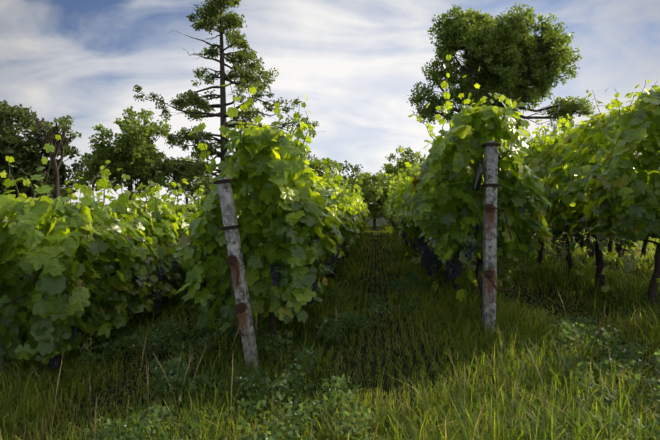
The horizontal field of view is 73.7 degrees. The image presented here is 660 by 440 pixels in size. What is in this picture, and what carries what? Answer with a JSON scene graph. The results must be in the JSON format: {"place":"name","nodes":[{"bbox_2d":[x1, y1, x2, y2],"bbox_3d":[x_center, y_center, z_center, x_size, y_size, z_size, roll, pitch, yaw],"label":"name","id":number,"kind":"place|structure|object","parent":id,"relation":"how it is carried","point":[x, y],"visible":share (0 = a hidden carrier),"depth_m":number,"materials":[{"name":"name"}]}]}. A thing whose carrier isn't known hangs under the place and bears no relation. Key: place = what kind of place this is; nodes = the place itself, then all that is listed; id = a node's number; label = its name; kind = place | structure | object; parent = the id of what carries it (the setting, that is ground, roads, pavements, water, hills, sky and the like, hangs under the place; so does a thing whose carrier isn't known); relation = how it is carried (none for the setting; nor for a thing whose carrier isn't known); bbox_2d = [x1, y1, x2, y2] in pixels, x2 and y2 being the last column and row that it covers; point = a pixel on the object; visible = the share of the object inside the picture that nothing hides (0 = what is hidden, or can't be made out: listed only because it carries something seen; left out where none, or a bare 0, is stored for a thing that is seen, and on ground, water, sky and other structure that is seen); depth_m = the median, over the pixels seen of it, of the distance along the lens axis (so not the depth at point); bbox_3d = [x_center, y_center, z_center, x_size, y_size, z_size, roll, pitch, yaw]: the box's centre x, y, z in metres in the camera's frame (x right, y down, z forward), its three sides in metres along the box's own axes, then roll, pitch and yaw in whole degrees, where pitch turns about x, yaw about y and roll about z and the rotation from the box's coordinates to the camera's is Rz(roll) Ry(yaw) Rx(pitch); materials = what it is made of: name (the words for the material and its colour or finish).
{"place":"outdoors","nodes":[
{"label":"outdoors","id":0,"kind":"place"},
{"bbox_2d":[0,0,659,209],"label":"sky","id":1,"kind":"structure","parent":0,"point":[356,64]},
{"bbox_2d":[0,216,659,439],"bbox_3d":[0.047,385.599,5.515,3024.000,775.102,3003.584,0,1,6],"label":"ground","id":2,"kind":"structure","parent":0,"point":[373,365],"depth_m":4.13,"materials":[{"name":"green plant"}]},
{"bbox_2d":[0,332,4,384],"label":"post","id":3,"kind":"object","parent":2,"relation":"on","point":[1,360],"visible":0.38,"depth_m":3.85,"materials":[{"name":"wood"}]},
{"bbox_2d":[0,100,88,219],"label":"tree","id":4,"kind":"object","parent":2,"relation":"on","point":[23,153],"visible":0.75,"depth_m":24.75,"materials":[{"name":"green plant"}]},
{"bbox_2d":[26,115,81,210],"bbox_3d":[-15.532,-2.166,24.648,3.183,7.930,2.573,0,1,6],"label":"tree","id":5,"kind":"object","parent":2,"relation":"on","point":[52,130],"visible":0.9,"depth_m":24.35,"materials":[{"name":"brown plant"}]},
{"bbox_2d":[57,163,88,196],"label":"tree","id":6,"kind":"object","parent":2,"relation":"on","point":[69,184],"visible":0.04,"depth_m":33.67,"materials":[{"name":"green plant"}]},
{"bbox_2d":[3,191,172,278],"bbox_3d":[-3.937,0.354,12.863,1.748,2.301,19.315,0,1,6],"label":"vine row","id":7,"kind":"object","parent":2,"relation":"on","point":[75,238],"depth_m":6.54,"materials":[{"name":"green plant"}]},
{"bbox_2d":[70,153,117,200],"bbox_3d":[-16.676,-1.426,31.039,3.239,6.417,2.624,0,1,6],"label":"tree","id":8,"kind":"object","parent":2,"relation":"on","point":[82,181],"visible":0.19,"depth_m":30.77,"materials":[{"name":"green plant"}]},
{"bbox_2d":[0,135,247,368],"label":"vine row","id":9,"kind":"object","parent":2,"relation":"on","point":[58,260],"depth_m":4.39,"materials":[{"name":"green plant"}]},
{"bbox_2d":[77,106,182,200],"bbox_3d":[-13.602,-3.058,29.587,6.120,9.492,4.788,1,1,31],"label":"round tree","id":10,"kind":"object","parent":2,"relation":"on","point":[132,153],"visible":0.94,"depth_m":28.72,"materials":[{"name":"green plant"}]},
{"bbox_2d":[109,172,162,195],"bbox_3d":[-14.159,-1.518,31.343,4.599,6.372,2.671,0,1,6],"label":"tree","id":11,"kind":"object","parent":2,"relation":"on","point":[135,184],"visible":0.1,"depth_m":31.39,"materials":[{"name":"green plant"}]},
{"bbox_2d":[145,156,208,201],"bbox_3d":[-10.604,-1.442,30.527,4.665,6.068,2.855,0,1,6],"label":"tree","id":12,"kind":"object","parent":2,"relation":"on","point":[195,170],"visible":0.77,"depth_m":30.13,"materials":[{"name":"green plant"}]},
{"bbox_2d":[163,156,212,204],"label":"tree","id":13,"kind":"object","parent":2,"relation":"on","point":[206,175],"visible":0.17,"depth_m":43.15,"materials":[{"name":"green plant"}]},
{"bbox_2d":[187,182,212,200],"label":"tree","id":14,"kind":"object","parent":2,"relation":"on","point":[208,190],"visible":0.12,"depth_m":31.17,"materials":[{"name":"green plant"}]},
{"bbox_2d":[133,0,322,196],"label":"pine tree","id":15,"kind":"object","parent":2,"relation":"on","point":[212,16],"visible":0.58,"depth_m":35.36,"materials":[{"name":"green plant"}]},
{"bbox_2d":[213,177,259,372],"bbox_3d":[-0.785,0.639,3.833,0.153,2.040,0.184,-8,3,6],"label":"post","id":16,"kind":"object","parent":2,"relation":"on","point":[234,258],"visible":0.92,"depth_m":3.81,"materials":[{"name":"concrete"}]},
{"bbox_2d":[174,77,370,337],"bbox_3d":[0.327,-0.114,15.393,2.198,2.665,23.364,0,1,6],"label":"vine row","id":17,"kind":"object","parent":2,"relation":"on","point":[299,221],"depth_m":4.08,"materials":[{"name":"green plant"}]},
{"bbox_2d":[286,127,346,183],"bbox_3d":[-1.477,-2.505,29.851,4.541,7.345,3.952,1,1,41],"label":"tree","id":18,"kind":"object","parent":2,"relation":"on","point":[315,166],"visible":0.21,"depth_m":28.95,"materials":[{"name":"green plant"}]},
{"bbox_2d":[0,251,659,439],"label":"grass seed stalks","id":19,"kind":"object","parent":2,"relation":"on","point":[337,373],"depth_m":2.49,"materials":[{"name":"brown"}]},
{"bbox_2d":[1,256,659,439],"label":"weed patches","id":20,"kind":"object","parent":2,"relation":"on","point":[168,329],"visible":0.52,"depth_m":3.41,"materials":[{"name":"green plant"}]},
{"bbox_2d":[325,160,370,185],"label":"tree","id":21,"kind":"object","parent":2,"relation":"on","point":[355,169],"visible":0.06,"depth_m":32.44,"materials":[{"name":"green plant"}]},
{"bbox_2d":[345,170,399,229],"bbox_3d":[2.535,-1.120,28.867,5.207,4.222,3.317,0,1,-6],"label":"tree","id":22,"kind":"object","parent":2,"relation":"on","point":[376,193],"visible":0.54,"depth_m":28.29,"materials":[{"name":"green plant"}]},
{"bbox_2d":[384,173,400,196],"bbox_3d":[4.586,-1.208,30.182,2.413,4.054,2.888,0,1,-25],"label":"bush","id":23,"kind":"object","parent":2,"relation":"on","point":[389,176],"depth_m":29.89,"materials":[{"name":"green plant"}]},
{"bbox_2d":[381,145,425,183],"bbox_3d":[6.686,-3.118,39.822,5.227,7.286,4.575,1,1,43],"label":"tree","id":24,"kind":"object","parent":2,"relation":"on","point":[410,156],"visible":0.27,"depth_m":38.95,"materials":[{"name":"green plant"}]},
{"bbox_2d":[383,55,554,317],"bbox_3d":[2.744,-0.494,15.521,1.809,3.236,22.550,0,1,6],"label":"vine row","id":25,"kind":"object","parent":2,"relation":"on","point":[431,203],"depth_m":4.63,"materials":[{"name":"green plant"}]},
{"bbox_2d":[481,140,517,338],"bbox_3d":[1.695,0.352,4.413,0.322,2.300,0.196,0,1,6],"label":"post","id":26,"kind":"object","parent":2,"relation":"on","point":[491,184],"visible":0.92,"depth_m":4.40,"materials":[{"name":"rusty painted metal"}]},
{"bbox_2d":[472,146,492,190],"bbox_3d":[1.520,-0.518,4.383,0.129,0.456,0.075,9,5,6],"label":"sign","id":27,"kind":"object","parent":26,"relation":"attached to","point":[477,177],"visible":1,"depth_m":4.37,"materials":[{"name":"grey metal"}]},
{"bbox_2d":[407,1,594,135],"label":"poplar tree","id":28,"kind":"object","parent":2,"relation":"on","point":[513,58],"visible":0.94,"depth_m":39.09,"materials":[{"name":"green plant"}]},
{"bbox_2d":[500,80,659,311],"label":"vine row","id":29,"kind":"object","parent":2,"relation":"on","point":[614,184],"depth_m":5.65,"materials":[{"name":"green plant"}]},
{"bbox_2d":[532,172,648,257],"bbox_3d":[7.067,-0.457,14.185,1.915,2.674,20.375,0,1,6],"label":"vine row","id":30,"kind":"object","parent":2,"relation":"on","point":[610,247],"depth_m":10.60,"materials":[{"name":"plant"}]},
{"bbox_2d":[1,159,659,304],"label":"trellis wires","id":31,"kind":"object","parent":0,"point":[263,238],"visible":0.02,"depth_m":4.21,"materials":[{"name":"grey metal"}]},
{"bbox_2d":[49,217,643,368],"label":"grapes","id":32,"kind":"object","parent":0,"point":[428,259],"visible":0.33,"depth_m":5.63,"materials":[{"name":"purple food"}]}
]}

